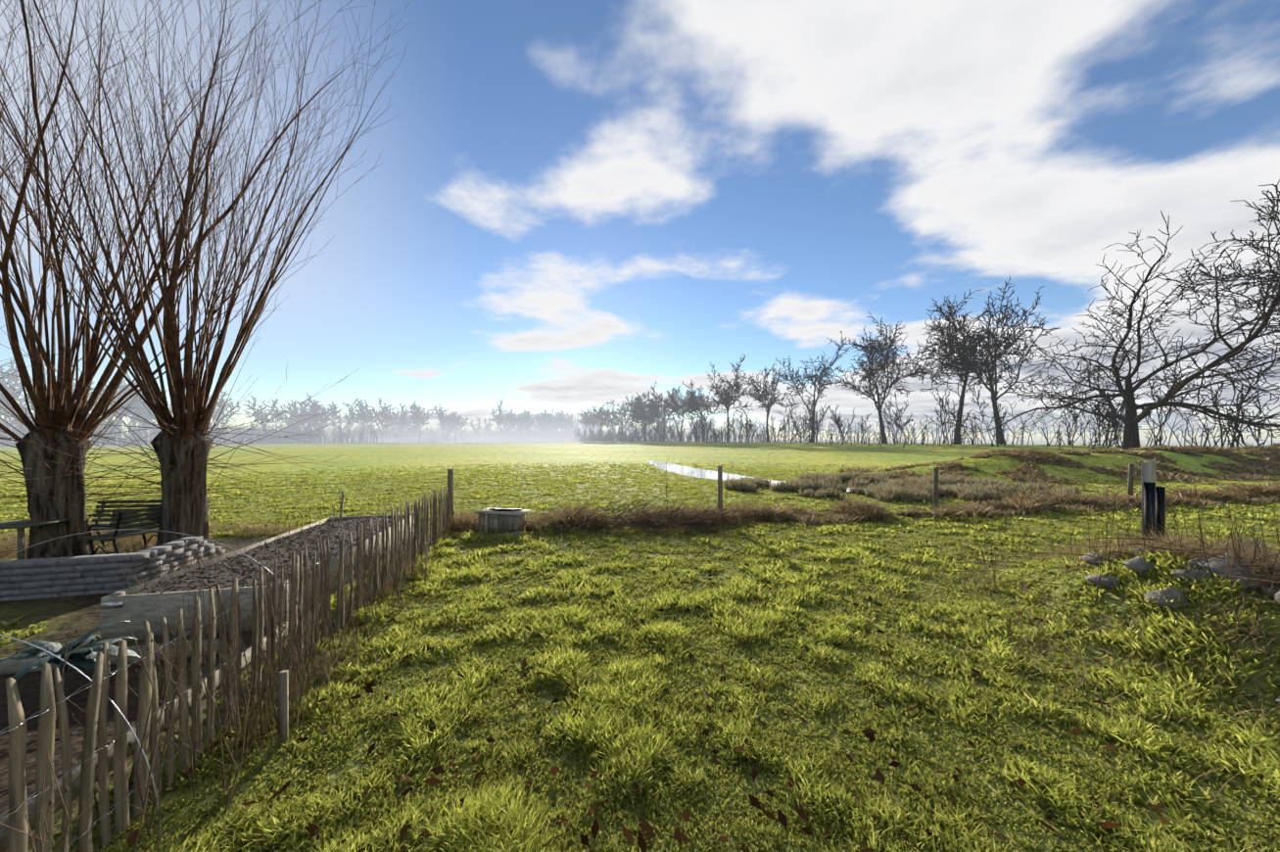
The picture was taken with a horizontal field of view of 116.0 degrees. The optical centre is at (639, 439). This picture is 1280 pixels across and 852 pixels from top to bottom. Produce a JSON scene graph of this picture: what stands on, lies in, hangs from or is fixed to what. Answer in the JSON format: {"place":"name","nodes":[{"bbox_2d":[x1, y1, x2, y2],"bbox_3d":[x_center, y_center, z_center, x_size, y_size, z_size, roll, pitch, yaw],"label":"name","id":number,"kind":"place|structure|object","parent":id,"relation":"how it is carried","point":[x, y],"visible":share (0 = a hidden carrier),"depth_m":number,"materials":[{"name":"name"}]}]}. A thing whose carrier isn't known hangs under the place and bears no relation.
{"place":"outdoors","nodes":[
{"label":"outdoors","id":0,"kind":"place"},
{"bbox_2d":[281,420,755,442],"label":"mist","id":1,"kind":"structure","parent":0,"point":[426,437],"depth_m":215.75,"materials":[{"name":"white"}]},
{"bbox_2d":[0,439,1279,851],"bbox_3d":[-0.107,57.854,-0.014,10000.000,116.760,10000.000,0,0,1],"label":"ground","id":2,"kind":"structure","parent":0,"point":[61,616],"depth_m":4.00,"materials":[{"name":"green plant"}]},
{"bbox_2d":[0,518,71,559],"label":"garden table","id":3,"kind":"object","parent":2,"relation":"on","point":[20,525],"visible":0.61,"depth_m":5.99,"materials":[{"name":"grey wood"}]},
{"bbox_2d":[15,427,92,559],"bbox_3d":[-9.477,0.925,6.494,0.744,2.420,0.797,0,0,1],"label":"tree trunk","id":4,"kind":"object","parent":2,"relation":"on","point":[41,506],"visible":0.75,"depth_m":6.35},
{"bbox_2d":[0,14,149,554],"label":"willow shoots","id":5,"kind":"object","parent":2,"relation":"on","point":[4,205],"visible":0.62,"depth_m":6.70,"materials":[{"name":"brown plant"}]},
{"bbox_2d":[88,512,122,555],"bbox_3d":[-8.337,1.567,6.826,0.700,0.872,1.140,0,0,8],"label":"bench","id":6,"kind":"object","parent":2,"relation":"on","point":[93,552],"visible":0.35,"depth_m":6.27,"materials":[{"name":"black metal"}]},
{"bbox_2d":[89,499,161,530],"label":"bench slats","id":7,"kind":"object","parent":6,"relation":"attached to","point":[95,528],"visible":0.27,"depth_m":7.27,"materials":[{"name":"wood"}]},
{"bbox_2d":[83,500,210,540],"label":"bench slats","id":8,"kind":"object","parent":6,"relation":"attached to","point":[119,534],"visible":0.5,"depth_m":6.44,"materials":[{"name":"wood"}]},
{"bbox_2d":[0,536,229,601],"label":"block wall","id":9,"kind":"structure","parent":2,"relation":"on","point":[48,577],"depth_m":5.14,"materials":[{"name":"concrete"}]},
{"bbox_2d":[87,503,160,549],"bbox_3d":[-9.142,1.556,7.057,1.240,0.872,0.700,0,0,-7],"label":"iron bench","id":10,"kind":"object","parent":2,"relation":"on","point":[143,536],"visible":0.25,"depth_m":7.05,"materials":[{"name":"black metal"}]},
{"bbox_2d":[150,424,213,546],"bbox_3d":[-7.949,0.918,6.897,0.865,2.470,0.869,0,0,1],"label":"tree trunk","id":11,"kind":"object","parent":2,"relation":"on","point":[186,515],"visible":0.69,"depth_m":6.73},
{"bbox_2d":[0,0,407,533],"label":"willow shoots","id":12,"kind":"object","parent":2,"relation":"on","point":[189,409],"visible":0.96,"depth_m":6.60,"materials":[{"name":"brown plant"}]},
{"bbox_2d":[0,0,410,552],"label":"willow shoots","id":13,"kind":"object","parent":2,"relation":"on","point":[43,399],"visible":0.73,"depth_m":6.59,"materials":[{"name":"brown plant"}]},
{"bbox_2d":[0,490,414,851],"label":"raised bed boards","id":14,"kind":"object","parent":2,"relation":"on","point":[137,610],"visible":0.33,"depth_m":4.00,"materials":[{"name":"grey wood"}]},
{"bbox_2d":[0,619,142,704],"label":"kale plant","id":15,"kind":"object","parent":14,"relation":"in","point":[83,658],"visible":0.83,"depth_m":3.05,"materials":[{"name":"green plant"}]},
{"bbox_2d":[101,601,122,609],"bbox_3d":[-5.183,1.631,3.928,0.160,0.060,0.004,0,0,-13],"label":"raised bed bracket","id":16,"kind":"object","parent":14,"relation":"attached to","point":[109,605],"visible":1,"depth_m":3.93,"materials":[{"name":"silver metal"}]},
{"bbox_2d":[0,528,289,847],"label":"wire hoops","id":17,"kind":"object","parent":14,"relation":"in","point":[120,713],"visible":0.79,"depth_m":2.04,"materials":[{"name":"grey metal"}]},
{"bbox_2d":[125,516,404,595],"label":"raised bed chips","id":18,"kind":"object","parent":14,"relation":"in","point":[166,583],"visible":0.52,"depth_m":5.31,"materials":[{"name":"brown soil"}]},
{"bbox_2d":[117,495,391,593],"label":"dead stalks","id":19,"kind":"object","parent":18,"relation":"in","point":[199,548],"visible":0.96,"depth_m":5.11,"materials":[{"name":"brown plant"}]},
{"bbox_2d":[5,483,451,851],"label":"paling fence pickets","id":20,"kind":"object","parent":2,"relation":"on","point":[97,705],"visible":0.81,"depth_m":2.21,"materials":[{"name":"brown wood"}]},
{"bbox_2d":[0,493,450,851],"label":"paling fence wires","id":21,"kind":"object","parent":20,"relation":"attached to","point":[165,701],"visible":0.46,"depth_m":2.10,"materials":[{"name":"grey metal"}]},
{"bbox_2d":[0,478,469,851],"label":"dead stems","id":22,"kind":"object","parent":2,"relation":"on","point":[266,673],"visible":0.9,"depth_m":2.68,"materials":[{"name":"brown plant"}]},
{"bbox_2d":[474,507,530,538],"bbox_3d":[-3.093,1.783,8.560,1.325,0.469,1.028,0,0,1],"label":"trough","id":23,"kind":"object","parent":2,"relation":"on","point":[494,519],"visible":0.81,"depth_m":8.51,"materials":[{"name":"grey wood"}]},
{"bbox_2d":[489,507,521,511],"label":"water","id":24,"kind":"structure","parent":23,"relation":"in","point":[506,509],"depth_m":8.70,"materials":[{"name":"liquid"}]},
{"bbox_2d":[0,359,1262,446],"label":"trees","id":25,"kind":"object","parent":2,"relation":"on","point":[298,429],"materials":[{"name":"grey plant"}]},
{"bbox_2d":[0,441,1279,851],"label":"dry grass","id":26,"kind":"structure","parent":2,"relation":"on","point":[1009,504],"depth_m":9.73,"materials":[{"name":"brown plant"}]},
{"bbox_2d":[126,498,1279,851],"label":"fallen leaves","id":27,"kind":"object","parent":2,"relation":"on","point":[643,826],"visible":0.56,"depth_m":2.33,"materials":[{"name":"brown plant"}]},
{"bbox_2d":[277,463,1134,746],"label":"fence posts","id":28,"kind":"object","parent":2,"relation":"on","point":[283,700],"visible":0.62,"depth_m":5.38,"materials":[{"name":"wood"}]},
{"bbox_2d":[730,465,1265,504],"bbox_3d":[20.947,1.136,13.616,38.830,0.873,0.300,0,0,-12],"label":"field wire","id":29,"kind":"object","parent":28,"relation":"attached to","point":[968,482],"visible":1,"depth_m":10.85,"materials":[{"name":"grey metal"}]},
{"bbox_2d":[646,460,865,491],"bbox_3d":[3.562,2.043,26.017,4.404,0.059,24.869,0,0,-21],"label":"water ditch","id":30,"kind":"object","parent":2,"relation":"on","point":[680,469],"visible":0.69,"depth_m":24.66,"materials":[{"name":"white liquid"}]},
{"bbox_2d":[722,470,1083,502],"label":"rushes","id":31,"kind":"object","parent":2,"relation":"on","point":[917,489],"visible":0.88,"depth_m":15.20,"materials":[{"name":"beige plant"}]},
{"bbox_2d":[541,460,1279,671],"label":"dry grass","id":32,"kind":"structure","parent":2,"relation":"on","point":[689,519],"depth_m":5.18,"materials":[{"name":"brown plant"}]},
{"bbox_2d":[571,179,1279,449],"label":"bare trees","id":33,"kind":"object","parent":2,"relation":"on","point":[650,405],"depth_m":47.59,"materials":[{"name":"grey plant"}]},
{"bbox_2d":[1143,481,1165,544],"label":"sign posts","id":34,"kind":"object","parent":2,"relation":"on","point":[1151,489],"visible":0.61,"depth_m":5.75,"materials":[{"name":"black metal"}]},
{"bbox_2d":[1141,458,1156,537],"bbox_3d":[8.157,0.895,6.402,2.410,1.100,0.012,0,0,-35],"label":"post","id":35,"kind":"object","parent":34,"relation":"attached to","point":[1149,470],"visible":0.5,"depth_m":6.10,"materials":[{"name":"grey metal"}]},
{"bbox_2d":[1081,538,1279,704],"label":"field stones","id":36,"kind":"object","parent":2,"relation":"on","point":[1138,564],"visible":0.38,"depth_m":3.97,"materials":[{"name":"grey stone"}]},
{"bbox_2d":[0,0,1279,440],"label":"sky","id":37,"kind":"structure","parent":0,"point":[571,207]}
]}

